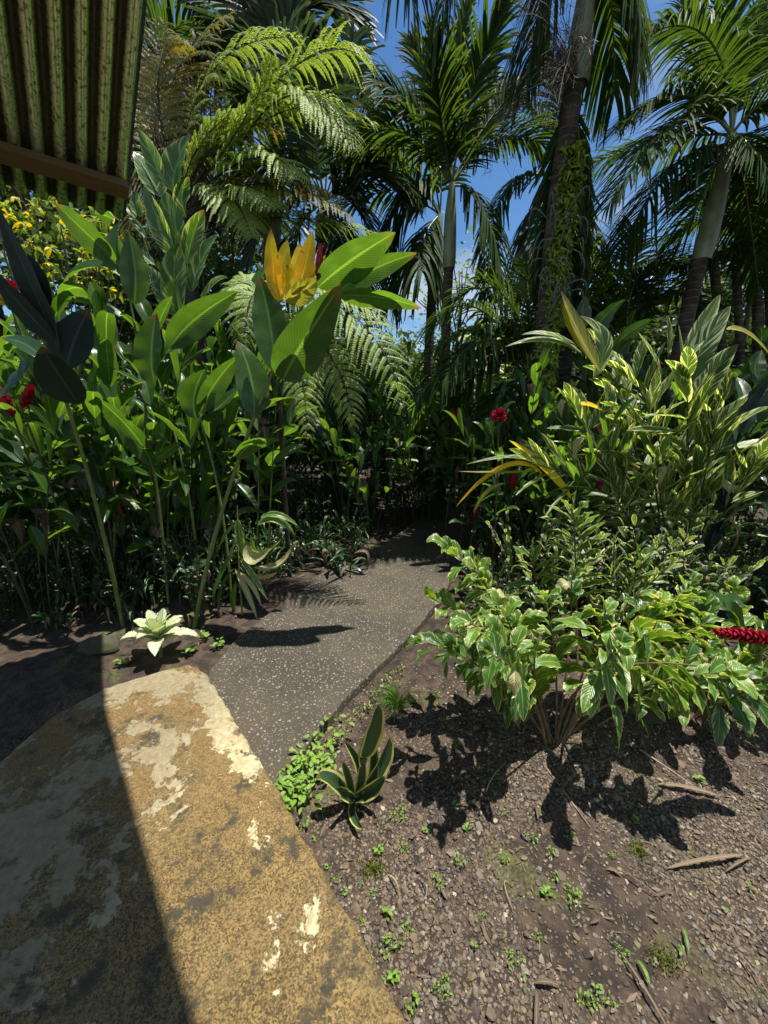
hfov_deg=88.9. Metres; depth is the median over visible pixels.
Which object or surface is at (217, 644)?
weed
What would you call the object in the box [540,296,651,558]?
broad leaf ginger
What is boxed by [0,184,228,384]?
broadleaf tree
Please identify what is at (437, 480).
flowering ginger
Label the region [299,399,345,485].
ginger plant
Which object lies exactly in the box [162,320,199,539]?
flowering ginger
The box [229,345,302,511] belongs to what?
ginger plant
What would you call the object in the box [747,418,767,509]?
ginger plant
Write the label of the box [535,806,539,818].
dry leaf
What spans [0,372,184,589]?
ginger plant
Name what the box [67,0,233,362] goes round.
palm tree
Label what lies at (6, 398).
flowering ginger
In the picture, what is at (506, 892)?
twig
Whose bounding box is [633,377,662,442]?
ginger plant
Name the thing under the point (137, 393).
ginger plant
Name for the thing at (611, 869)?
dry leaf
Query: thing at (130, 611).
arching foliage plant
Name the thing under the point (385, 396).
ginger plant
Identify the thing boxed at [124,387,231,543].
ginger plant
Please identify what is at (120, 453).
red ginger plant
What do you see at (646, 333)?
broadleaf tree
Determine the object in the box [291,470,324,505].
fine leaf shrub
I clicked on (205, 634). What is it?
weed
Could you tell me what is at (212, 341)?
ginger plant
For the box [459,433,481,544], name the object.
flowering ginger
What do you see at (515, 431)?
ginger plant
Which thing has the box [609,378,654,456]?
ginger plant
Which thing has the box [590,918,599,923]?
dry leaf
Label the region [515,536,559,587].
fine leaf shrub
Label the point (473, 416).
ginger plant
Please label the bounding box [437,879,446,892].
weed
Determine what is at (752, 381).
ginger plant
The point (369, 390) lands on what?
ginger plant
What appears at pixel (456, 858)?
weed
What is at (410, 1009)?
weed
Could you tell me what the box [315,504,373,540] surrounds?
arching foliage plant
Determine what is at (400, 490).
flowering ginger
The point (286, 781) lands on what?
weed patch
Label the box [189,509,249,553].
fine leaf shrub
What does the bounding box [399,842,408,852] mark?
weed
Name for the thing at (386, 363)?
ginger plant
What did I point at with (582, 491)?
striped ginger plant
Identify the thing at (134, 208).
shell ginger plant
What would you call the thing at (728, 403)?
ginger plant
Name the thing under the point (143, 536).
fine leaf shrub
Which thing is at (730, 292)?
broadleaf tree
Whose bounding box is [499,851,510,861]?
weed
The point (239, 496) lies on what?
fine leaf shrub
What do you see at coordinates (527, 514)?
fine leaf shrub
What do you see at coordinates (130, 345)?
ginger plant
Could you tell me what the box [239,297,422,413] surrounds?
broadleaf tree
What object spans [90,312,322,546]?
ginger plant
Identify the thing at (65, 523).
fine leaf shrub
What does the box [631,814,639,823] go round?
weed
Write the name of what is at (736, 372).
ginger plant
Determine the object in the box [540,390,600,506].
striped ginger plant
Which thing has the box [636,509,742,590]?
fine leaf shrub
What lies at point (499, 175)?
sky
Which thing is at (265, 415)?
ginger plant
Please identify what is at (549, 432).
ginger plant
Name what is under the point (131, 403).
ginger plant
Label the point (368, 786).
snake plant
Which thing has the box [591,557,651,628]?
fine leaf shrub
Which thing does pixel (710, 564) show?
fine leaf shrub
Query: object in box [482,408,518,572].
flowering ginger
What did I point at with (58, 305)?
red ginger plant
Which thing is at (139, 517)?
fine leaf shrub
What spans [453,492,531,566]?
fine leaf shrub
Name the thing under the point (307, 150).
tree
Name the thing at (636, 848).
moss
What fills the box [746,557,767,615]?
fine leaf shrub
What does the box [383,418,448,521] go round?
striped ginger plant
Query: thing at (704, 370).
shell ginger plant
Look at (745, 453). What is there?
ginger plant
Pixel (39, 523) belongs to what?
fine leaf shrub
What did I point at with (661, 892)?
dry leaf
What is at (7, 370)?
red ginger plant
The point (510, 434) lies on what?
striped ginger plant
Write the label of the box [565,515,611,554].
fine leaf shrub
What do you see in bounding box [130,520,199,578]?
fine leaf shrub
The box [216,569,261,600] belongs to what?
arching foliage plant
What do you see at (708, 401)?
ginger plant
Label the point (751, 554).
fine leaf shrub
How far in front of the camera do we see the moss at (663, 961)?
1.19 m
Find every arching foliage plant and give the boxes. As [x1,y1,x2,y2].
[0,554,55,605]
[22,588,88,633]
[29,551,107,595]
[67,550,138,605]
[86,582,148,630]
[87,556,163,614]
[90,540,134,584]
[137,554,186,606]
[163,546,217,583]
[198,524,264,570]
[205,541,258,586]
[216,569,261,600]
[217,521,304,585]
[234,526,277,551]
[248,499,319,540]
[262,539,304,572]
[262,554,298,579]
[272,524,335,571]
[288,489,345,529]
[289,511,335,551]
[313,522,390,575]
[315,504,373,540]
[333,524,366,549]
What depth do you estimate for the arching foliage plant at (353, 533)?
4.60 m
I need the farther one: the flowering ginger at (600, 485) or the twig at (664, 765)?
the flowering ginger at (600, 485)
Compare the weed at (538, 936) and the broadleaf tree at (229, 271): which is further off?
the broadleaf tree at (229, 271)
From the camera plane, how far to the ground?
1.67 m
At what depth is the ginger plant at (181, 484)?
3.08 m
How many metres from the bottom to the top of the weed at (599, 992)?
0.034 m
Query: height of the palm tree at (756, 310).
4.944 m
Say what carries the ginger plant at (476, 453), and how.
on the ground
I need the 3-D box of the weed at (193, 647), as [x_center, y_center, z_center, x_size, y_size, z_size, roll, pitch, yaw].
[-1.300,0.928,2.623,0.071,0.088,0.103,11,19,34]
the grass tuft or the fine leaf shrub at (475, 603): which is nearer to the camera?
the grass tuft
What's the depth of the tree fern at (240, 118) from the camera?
4.04 m
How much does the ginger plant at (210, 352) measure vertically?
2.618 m
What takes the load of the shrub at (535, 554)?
on the ground
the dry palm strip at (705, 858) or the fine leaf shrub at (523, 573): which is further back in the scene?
the fine leaf shrub at (523, 573)
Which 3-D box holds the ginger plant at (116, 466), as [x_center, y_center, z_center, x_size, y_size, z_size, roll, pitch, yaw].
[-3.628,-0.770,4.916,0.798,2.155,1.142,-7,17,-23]
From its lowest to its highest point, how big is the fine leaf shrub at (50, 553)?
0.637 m
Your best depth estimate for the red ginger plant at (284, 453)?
3.11 m
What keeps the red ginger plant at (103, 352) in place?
on the ground
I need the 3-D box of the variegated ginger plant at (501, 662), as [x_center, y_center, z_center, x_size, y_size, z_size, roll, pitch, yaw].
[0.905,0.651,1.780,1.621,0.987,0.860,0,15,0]
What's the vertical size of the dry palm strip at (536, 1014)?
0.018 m
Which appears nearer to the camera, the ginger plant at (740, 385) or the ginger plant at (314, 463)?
the ginger plant at (740, 385)
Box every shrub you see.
[0,196,127,378]
[0,525,37,590]
[0,532,89,593]
[0,547,31,619]
[3,476,73,567]
[27,561,84,610]
[42,541,121,613]
[49,498,100,571]
[54,506,148,586]
[82,494,153,544]
[82,552,148,615]
[97,519,166,588]
[99,516,164,569]
[129,473,149,527]
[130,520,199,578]
[131,491,171,536]
[143,515,229,616]
[146,500,235,592]
[170,519,220,583]
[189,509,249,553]
[208,480,264,531]
[213,515,278,574]
[222,487,291,542]
[224,506,280,545]
[239,458,301,529]
[250,466,286,505]
[260,527,278,560]
[287,476,329,521]
[288,482,330,533]
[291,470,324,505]
[334,480,361,514]
[351,485,383,526]
[386,475,421,519]
[416,479,439,512]
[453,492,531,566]
[458,560,529,614]
[472,541,520,597]
[491,560,553,614]
[494,512,534,552]
[506,524,586,605]
[515,516,551,568]
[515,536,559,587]
[518,510,551,552]
[528,497,586,558]
[533,503,594,566]
[536,527,616,608]
[545,520,622,611]
[563,539,621,578]
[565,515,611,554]
[586,531,660,600]
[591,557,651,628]
[593,496,665,562]
[627,531,694,591]
[633,526,701,569]
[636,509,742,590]
[639,517,759,644]
[650,490,724,557]
[663,555,718,625]
[680,507,767,579]
[686,528,741,578]
[718,482,767,565]
[720,533,763,575]
[729,551,767,619]
[738,539,767,619]
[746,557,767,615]
[759,587,767,611]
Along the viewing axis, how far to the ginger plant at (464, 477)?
4.04 m
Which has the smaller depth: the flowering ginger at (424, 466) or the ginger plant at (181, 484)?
the ginger plant at (181, 484)
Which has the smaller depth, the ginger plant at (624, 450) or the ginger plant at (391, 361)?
the ginger plant at (624, 450)
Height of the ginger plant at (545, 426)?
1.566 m
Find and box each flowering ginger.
[0,386,82,612]
[6,279,93,569]
[19,384,84,616]
[107,507,139,568]
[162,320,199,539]
[369,452,408,521]
[392,469,412,522]
[399,464,425,522]
[426,467,453,519]
[444,408,460,535]
[448,506,484,567]
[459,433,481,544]
[471,474,516,569]
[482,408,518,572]
[565,425,601,519]
[583,480,602,547]
[621,360,660,478]
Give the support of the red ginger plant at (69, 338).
on the ground
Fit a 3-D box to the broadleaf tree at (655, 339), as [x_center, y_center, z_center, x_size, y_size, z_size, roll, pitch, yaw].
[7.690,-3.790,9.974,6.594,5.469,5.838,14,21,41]
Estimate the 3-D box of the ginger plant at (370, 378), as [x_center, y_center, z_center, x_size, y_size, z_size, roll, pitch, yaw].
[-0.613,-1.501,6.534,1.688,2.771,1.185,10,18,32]
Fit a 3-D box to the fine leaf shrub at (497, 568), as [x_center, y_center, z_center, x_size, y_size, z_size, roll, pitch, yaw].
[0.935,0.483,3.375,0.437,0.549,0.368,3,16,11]
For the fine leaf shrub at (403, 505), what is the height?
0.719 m
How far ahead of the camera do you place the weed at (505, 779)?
1.74 m
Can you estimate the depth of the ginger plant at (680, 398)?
3.87 m
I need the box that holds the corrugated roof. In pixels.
[0,0,146,219]
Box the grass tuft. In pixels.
[368,679,425,721]
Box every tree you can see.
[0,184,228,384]
[0,190,151,355]
[54,96,310,377]
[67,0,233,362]
[125,161,343,416]
[126,0,252,508]
[172,0,383,477]
[190,6,426,491]
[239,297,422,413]
[314,334,423,457]
[328,84,472,420]
[335,0,557,511]
[381,0,654,543]
[388,206,533,374]
[403,341,485,396]
[421,313,557,405]
[469,29,618,502]
[523,323,676,460]
[577,0,767,528]
[610,266,764,371]
[649,196,767,472]
[651,165,767,513]
[726,288,766,397]
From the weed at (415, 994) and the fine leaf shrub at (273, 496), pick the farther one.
the fine leaf shrub at (273, 496)
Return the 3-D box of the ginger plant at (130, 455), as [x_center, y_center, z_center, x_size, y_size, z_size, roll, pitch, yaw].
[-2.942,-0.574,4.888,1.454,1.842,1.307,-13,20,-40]
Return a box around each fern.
[118,11,378,522]
[219,272,413,576]
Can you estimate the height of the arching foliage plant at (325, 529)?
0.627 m
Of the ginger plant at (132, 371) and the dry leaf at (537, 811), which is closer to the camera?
the dry leaf at (537, 811)
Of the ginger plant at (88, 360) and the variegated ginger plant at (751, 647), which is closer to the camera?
the variegated ginger plant at (751, 647)
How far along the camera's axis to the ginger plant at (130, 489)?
4.59 m
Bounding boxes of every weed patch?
[270,714,354,826]
[309,662,404,760]
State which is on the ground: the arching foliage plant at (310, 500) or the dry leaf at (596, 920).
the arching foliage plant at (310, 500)
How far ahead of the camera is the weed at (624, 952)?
1.20 m
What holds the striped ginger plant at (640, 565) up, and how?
on the ground
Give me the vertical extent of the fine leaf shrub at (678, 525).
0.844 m
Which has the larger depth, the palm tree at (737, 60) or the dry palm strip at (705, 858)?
the palm tree at (737, 60)
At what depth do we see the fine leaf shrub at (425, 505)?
6.03 m
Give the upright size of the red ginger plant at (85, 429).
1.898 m
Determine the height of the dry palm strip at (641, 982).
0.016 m
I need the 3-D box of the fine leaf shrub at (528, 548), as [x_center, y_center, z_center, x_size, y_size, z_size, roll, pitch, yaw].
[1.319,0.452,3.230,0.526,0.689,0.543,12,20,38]
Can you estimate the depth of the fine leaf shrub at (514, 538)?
4.28 m
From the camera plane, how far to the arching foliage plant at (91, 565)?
3.75 m
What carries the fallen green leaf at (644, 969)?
on the ground
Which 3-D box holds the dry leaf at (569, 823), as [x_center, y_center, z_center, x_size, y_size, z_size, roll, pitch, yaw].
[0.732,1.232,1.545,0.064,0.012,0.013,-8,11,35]
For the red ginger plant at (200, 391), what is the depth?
2.78 m
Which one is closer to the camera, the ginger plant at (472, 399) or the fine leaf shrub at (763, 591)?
the fine leaf shrub at (763, 591)
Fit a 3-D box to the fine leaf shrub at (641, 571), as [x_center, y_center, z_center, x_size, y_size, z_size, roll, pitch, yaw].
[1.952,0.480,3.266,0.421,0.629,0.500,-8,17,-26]
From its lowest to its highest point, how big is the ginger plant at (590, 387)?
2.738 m
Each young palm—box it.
[385,255,614,521]
[510,215,742,521]
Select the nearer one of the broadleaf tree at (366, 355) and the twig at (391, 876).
the twig at (391, 876)
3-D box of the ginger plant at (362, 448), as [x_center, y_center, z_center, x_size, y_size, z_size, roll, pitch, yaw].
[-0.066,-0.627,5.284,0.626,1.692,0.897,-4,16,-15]
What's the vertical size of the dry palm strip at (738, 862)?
0.019 m
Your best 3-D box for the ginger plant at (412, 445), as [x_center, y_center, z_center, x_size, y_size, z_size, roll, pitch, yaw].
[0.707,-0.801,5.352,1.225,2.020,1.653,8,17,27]
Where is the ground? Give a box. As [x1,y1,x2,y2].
[0,410,767,1023]
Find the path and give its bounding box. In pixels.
[208,504,514,792]
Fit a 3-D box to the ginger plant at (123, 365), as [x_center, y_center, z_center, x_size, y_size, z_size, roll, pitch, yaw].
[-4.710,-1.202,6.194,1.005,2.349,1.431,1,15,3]
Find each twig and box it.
[388,874,399,894]
[486,762,505,791]
[504,880,512,909]
[544,765,590,827]
[640,749,692,785]
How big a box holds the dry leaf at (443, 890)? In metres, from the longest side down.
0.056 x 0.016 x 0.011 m
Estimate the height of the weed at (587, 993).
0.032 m
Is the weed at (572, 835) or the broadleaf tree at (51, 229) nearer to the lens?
the weed at (572, 835)
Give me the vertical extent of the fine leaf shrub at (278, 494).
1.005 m
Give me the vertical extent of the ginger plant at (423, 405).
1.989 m
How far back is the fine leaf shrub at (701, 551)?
3.64 m
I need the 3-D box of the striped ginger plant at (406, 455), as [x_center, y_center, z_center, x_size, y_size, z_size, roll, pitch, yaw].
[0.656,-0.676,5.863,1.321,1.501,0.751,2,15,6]
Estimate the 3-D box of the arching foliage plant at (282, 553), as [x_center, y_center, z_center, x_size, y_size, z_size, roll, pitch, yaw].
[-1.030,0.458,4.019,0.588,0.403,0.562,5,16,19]
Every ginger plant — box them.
[0,210,124,626]
[0,267,264,547]
[0,314,23,389]
[0,331,33,580]
[0,331,53,559]
[0,348,123,600]
[0,351,35,578]
[0,371,79,587]
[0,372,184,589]
[0,393,84,624]
[0,394,136,548]
[0,404,88,593]
[6,352,92,461]
[14,356,216,536]
[20,366,111,602]
[24,280,91,582]
[53,373,142,459]
[55,203,153,560]
[55,375,242,586]
[78,361,126,390]
[78,385,118,493]
[84,357,142,493]
[87,281,141,598]
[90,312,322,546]
[97,342,174,417]
[97,397,189,603]
[103,329,229,578]
[115,441,135,553]
[123,336,216,495]
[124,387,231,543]
[126,190,169,552]
[128,411,201,529]
[129,407,239,530]
[131,296,176,540]
[132,291,237,588]
[133,129,226,521]
[147,341,236,555]
[162,336,295,523]
[163,350,241,502]
[179,357,236,606]
[179,450,234,547]
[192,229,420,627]
[200,388,240,521]
[212,505,296,617]
[226,389,294,500]
[227,318,301,584]
[227,337,298,525]
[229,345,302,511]
[232,344,323,495]
[235,373,306,588]
[283,404,346,483]
[285,342,350,508]
[286,389,331,505]
[293,412,346,495]
[294,348,370,524]
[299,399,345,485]
[304,395,429,537]
[313,343,376,500]
[314,324,405,496]
[340,356,416,512]
[353,375,466,498]
[358,384,439,514]
[359,401,408,524]
[366,344,395,435]
[368,378,439,485]
[369,341,437,487]
[369,387,433,491]
[370,343,473,507]
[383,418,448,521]
[385,380,492,522]
[392,355,457,463]
[393,421,452,513]
[394,401,457,514]
[406,533,767,751]
[410,361,494,499]
[415,378,518,508]
[420,411,515,531]
[429,366,491,514]
[436,337,526,519]
[443,384,623,563]
[445,430,519,539]
[447,380,515,545]
[456,412,555,564]
[458,291,767,573]
[469,373,556,412]
[470,342,589,545]
[472,398,634,573]
[485,503,570,598]
[500,411,550,504]
[503,447,599,555]
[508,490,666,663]
[513,517,616,624]
[522,394,586,502]
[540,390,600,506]
[543,429,633,534]
[550,308,675,543]
[560,507,704,645]
[576,410,657,549]
[586,394,692,541]
[594,514,699,623]
[599,349,767,489]
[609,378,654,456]
[615,576,767,747]
[630,355,767,533]
[631,377,767,521]
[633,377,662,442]
[653,393,767,540]
[663,528,767,622]
[712,401,767,538]
[713,327,767,520]
[726,369,767,522]
[732,368,762,432]
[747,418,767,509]
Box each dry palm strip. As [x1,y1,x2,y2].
[534,978,558,985]
[534,992,538,1023]
[619,868,665,902]
[620,952,665,1023]
[658,782,718,795]
[666,854,741,868]
[726,857,750,870]
[737,951,767,992]
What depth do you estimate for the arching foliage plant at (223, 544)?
3.94 m
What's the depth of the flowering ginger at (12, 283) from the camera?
3.10 m
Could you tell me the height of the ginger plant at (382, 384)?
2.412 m
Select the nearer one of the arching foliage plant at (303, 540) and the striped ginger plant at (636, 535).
the striped ginger plant at (636, 535)
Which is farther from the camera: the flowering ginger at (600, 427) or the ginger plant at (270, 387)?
the ginger plant at (270, 387)
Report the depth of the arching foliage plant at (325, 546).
3.84 m
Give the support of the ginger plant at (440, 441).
on the ground
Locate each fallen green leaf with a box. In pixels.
[637,960,649,983]
[683,929,689,951]
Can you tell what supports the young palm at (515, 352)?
on the ground
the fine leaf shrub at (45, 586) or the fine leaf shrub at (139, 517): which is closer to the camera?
the fine leaf shrub at (45, 586)
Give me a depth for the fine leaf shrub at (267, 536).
4.11 m
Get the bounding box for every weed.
[113,654,129,664]
[181,642,196,652]
[199,630,209,639]
[209,637,224,647]
[373,843,383,853]
[380,932,404,960]
[382,906,392,921]
[387,970,400,983]
[389,803,406,821]
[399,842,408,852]
[402,921,413,936]
[407,1006,412,1017]
[412,990,419,1006]
[431,973,452,997]
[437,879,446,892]
[454,851,466,864]
[462,822,471,830]
[477,910,487,925]
[492,770,506,783]
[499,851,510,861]
[506,949,524,970]
[531,930,541,941]
[540,885,553,895]
[546,845,555,856]
[563,878,581,908]
[564,828,575,839]
[576,987,593,1012]
[590,983,618,1011]
[611,941,632,963]
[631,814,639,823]
[674,944,684,954]
[694,774,705,783]
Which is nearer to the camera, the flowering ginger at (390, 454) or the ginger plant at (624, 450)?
the ginger plant at (624, 450)
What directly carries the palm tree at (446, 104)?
on the ground
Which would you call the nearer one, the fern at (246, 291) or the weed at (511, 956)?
the weed at (511, 956)
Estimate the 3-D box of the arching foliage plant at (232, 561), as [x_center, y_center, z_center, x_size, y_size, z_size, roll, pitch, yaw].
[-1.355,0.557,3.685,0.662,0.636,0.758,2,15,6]
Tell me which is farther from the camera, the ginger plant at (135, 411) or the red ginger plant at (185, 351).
the ginger plant at (135, 411)
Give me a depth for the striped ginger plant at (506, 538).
3.17 m
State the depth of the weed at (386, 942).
1.21 m
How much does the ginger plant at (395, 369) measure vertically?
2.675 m
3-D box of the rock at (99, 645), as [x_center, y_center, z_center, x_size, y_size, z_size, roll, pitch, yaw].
[-1.952,0.921,2.685,0.291,0.130,0.193,0,15,0]
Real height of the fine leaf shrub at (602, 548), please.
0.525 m
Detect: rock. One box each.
[77,635,119,655]
[619,701,661,724]
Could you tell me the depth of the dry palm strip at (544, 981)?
1.12 m
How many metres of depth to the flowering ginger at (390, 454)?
5.36 m
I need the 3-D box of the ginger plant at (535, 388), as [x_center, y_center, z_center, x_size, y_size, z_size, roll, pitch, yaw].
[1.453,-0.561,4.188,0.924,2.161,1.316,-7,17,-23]
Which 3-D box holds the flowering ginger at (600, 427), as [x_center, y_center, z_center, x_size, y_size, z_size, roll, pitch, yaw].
[1.791,-0.086,3.700,0.305,1.455,0.084,12,19,37]
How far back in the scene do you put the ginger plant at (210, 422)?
3.43 m
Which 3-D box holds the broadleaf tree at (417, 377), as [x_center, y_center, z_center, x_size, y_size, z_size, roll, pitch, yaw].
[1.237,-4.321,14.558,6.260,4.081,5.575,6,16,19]
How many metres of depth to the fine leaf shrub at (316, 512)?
4.98 m
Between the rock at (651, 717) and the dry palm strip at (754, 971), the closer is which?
the dry palm strip at (754, 971)
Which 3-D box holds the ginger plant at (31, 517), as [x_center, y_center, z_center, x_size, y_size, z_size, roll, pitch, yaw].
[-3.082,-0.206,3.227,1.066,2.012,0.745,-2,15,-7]
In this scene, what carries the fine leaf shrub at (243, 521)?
on the ground
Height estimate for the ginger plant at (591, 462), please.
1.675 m
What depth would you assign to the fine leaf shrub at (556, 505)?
3.82 m
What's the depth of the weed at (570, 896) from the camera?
1.33 m
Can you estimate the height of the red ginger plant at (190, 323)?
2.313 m
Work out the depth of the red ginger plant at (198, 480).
3.59 m
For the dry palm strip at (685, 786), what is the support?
on the ground
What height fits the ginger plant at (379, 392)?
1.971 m
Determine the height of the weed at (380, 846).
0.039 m
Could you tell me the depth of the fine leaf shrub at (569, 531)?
3.88 m
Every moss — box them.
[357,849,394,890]
[622,837,655,864]
[641,926,688,985]
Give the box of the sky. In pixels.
[0,0,767,388]
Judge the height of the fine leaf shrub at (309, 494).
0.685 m
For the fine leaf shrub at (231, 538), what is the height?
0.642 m
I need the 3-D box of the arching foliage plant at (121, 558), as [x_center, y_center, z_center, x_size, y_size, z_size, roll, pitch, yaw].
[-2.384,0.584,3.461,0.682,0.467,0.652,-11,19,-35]
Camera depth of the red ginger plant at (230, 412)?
3.49 m
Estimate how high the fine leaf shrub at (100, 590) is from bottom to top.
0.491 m
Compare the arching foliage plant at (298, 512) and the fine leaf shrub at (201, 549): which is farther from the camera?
the arching foliage plant at (298, 512)
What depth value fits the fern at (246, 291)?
2.88 m
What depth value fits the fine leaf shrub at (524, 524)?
3.94 m
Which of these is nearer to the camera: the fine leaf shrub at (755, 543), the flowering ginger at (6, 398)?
the flowering ginger at (6, 398)
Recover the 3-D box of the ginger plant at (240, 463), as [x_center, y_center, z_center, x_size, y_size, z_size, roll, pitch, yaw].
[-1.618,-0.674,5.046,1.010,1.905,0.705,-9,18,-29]
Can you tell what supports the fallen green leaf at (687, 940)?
on the ground
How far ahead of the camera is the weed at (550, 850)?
1.46 m
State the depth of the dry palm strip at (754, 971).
1.15 m
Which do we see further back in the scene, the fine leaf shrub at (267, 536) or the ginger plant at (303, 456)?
the ginger plant at (303, 456)
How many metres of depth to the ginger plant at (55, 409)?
2.76 m
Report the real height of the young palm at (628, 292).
4.061 m
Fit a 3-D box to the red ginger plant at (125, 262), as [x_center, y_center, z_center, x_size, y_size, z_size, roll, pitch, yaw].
[-2.094,-0.690,3.130,0.765,2.954,0.222,0,15,0]
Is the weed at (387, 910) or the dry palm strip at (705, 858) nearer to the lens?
the weed at (387, 910)
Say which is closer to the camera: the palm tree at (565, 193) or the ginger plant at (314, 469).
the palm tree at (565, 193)
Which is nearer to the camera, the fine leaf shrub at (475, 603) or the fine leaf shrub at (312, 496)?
the fine leaf shrub at (475, 603)
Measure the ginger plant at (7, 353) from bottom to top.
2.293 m
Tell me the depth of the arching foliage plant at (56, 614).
2.89 m
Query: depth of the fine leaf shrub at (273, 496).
4.99 m
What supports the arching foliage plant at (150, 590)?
on the ground
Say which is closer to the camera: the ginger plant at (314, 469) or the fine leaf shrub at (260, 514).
the fine leaf shrub at (260, 514)
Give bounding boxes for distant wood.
[4,301,670,442]
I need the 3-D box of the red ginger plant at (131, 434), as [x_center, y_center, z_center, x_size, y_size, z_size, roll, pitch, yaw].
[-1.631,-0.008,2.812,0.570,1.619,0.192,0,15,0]
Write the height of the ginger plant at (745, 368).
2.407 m
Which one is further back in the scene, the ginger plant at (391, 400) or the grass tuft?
the ginger plant at (391, 400)
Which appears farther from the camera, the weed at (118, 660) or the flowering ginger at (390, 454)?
the flowering ginger at (390, 454)
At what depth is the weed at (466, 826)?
1.54 m
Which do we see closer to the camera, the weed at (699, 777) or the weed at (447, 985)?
the weed at (447, 985)
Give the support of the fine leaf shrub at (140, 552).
on the ground
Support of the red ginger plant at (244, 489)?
on the ground
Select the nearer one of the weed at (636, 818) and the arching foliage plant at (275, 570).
the weed at (636, 818)
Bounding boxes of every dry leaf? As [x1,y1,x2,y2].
[441,885,446,898]
[482,919,491,944]
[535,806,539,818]
[562,821,577,828]
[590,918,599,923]
[606,867,620,874]
[654,890,665,895]
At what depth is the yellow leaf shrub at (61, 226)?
5.53 m
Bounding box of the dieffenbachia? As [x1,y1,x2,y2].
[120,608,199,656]
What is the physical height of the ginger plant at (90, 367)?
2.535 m
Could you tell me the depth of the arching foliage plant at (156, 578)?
3.16 m
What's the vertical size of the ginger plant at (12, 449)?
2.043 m
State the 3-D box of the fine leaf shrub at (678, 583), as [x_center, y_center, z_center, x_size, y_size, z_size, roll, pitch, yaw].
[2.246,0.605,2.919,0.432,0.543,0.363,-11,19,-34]
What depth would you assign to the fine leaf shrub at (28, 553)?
3.52 m
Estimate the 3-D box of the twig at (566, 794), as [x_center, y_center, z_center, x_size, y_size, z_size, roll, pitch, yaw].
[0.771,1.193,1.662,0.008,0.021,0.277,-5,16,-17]
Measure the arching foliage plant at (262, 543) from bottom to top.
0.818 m
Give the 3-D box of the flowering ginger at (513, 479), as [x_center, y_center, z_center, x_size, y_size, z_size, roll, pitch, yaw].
[1.011,0.132,3.699,0.384,1.014,0.206,0,15,0]
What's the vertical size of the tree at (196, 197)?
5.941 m
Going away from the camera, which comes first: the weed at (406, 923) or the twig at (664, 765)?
the weed at (406, 923)
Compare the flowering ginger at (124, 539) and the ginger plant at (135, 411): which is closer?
the flowering ginger at (124, 539)
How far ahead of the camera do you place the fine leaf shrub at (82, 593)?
3.08 m
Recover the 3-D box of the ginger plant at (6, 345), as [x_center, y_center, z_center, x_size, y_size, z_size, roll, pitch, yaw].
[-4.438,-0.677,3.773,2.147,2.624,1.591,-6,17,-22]
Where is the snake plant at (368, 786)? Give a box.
[317,705,393,828]
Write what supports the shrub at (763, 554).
on the ground
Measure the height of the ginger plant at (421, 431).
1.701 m
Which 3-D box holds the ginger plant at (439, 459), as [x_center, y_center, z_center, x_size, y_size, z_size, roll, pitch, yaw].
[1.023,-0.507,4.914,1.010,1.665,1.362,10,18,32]
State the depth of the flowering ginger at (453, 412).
4.27 m
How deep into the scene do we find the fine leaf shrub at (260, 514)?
4.54 m
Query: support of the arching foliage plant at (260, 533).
on the ground
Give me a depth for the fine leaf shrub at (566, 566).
3.09 m
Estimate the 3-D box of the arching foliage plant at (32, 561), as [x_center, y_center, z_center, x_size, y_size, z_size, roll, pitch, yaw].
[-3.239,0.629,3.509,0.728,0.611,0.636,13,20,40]
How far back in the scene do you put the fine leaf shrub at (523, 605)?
2.88 m
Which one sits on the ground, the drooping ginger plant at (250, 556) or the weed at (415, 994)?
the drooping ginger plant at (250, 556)
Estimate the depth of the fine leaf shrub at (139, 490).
5.19 m
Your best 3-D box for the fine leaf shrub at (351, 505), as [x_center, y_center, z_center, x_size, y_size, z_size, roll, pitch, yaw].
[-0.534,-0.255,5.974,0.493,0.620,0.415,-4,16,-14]
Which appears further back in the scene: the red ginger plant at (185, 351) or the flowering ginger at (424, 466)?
the flowering ginger at (424, 466)
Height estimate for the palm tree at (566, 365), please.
6.775 m
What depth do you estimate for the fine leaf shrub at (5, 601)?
3.08 m
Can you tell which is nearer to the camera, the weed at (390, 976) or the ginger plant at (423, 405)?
the weed at (390, 976)
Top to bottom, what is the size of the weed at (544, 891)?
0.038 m
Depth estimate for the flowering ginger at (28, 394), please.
2.74 m
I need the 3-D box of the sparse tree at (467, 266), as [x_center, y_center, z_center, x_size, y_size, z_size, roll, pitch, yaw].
[2.089,-3.790,9.461,4.423,5.727,3.617,4,16,16]
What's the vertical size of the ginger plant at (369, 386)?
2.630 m
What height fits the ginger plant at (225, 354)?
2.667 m
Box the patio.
[0,665,406,1023]
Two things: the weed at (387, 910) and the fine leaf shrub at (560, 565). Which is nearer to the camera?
the weed at (387, 910)
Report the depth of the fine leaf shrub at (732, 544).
3.56 m
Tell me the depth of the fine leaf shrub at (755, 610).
2.93 m
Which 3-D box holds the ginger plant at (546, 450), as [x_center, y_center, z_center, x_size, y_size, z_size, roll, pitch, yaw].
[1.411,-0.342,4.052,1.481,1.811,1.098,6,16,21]

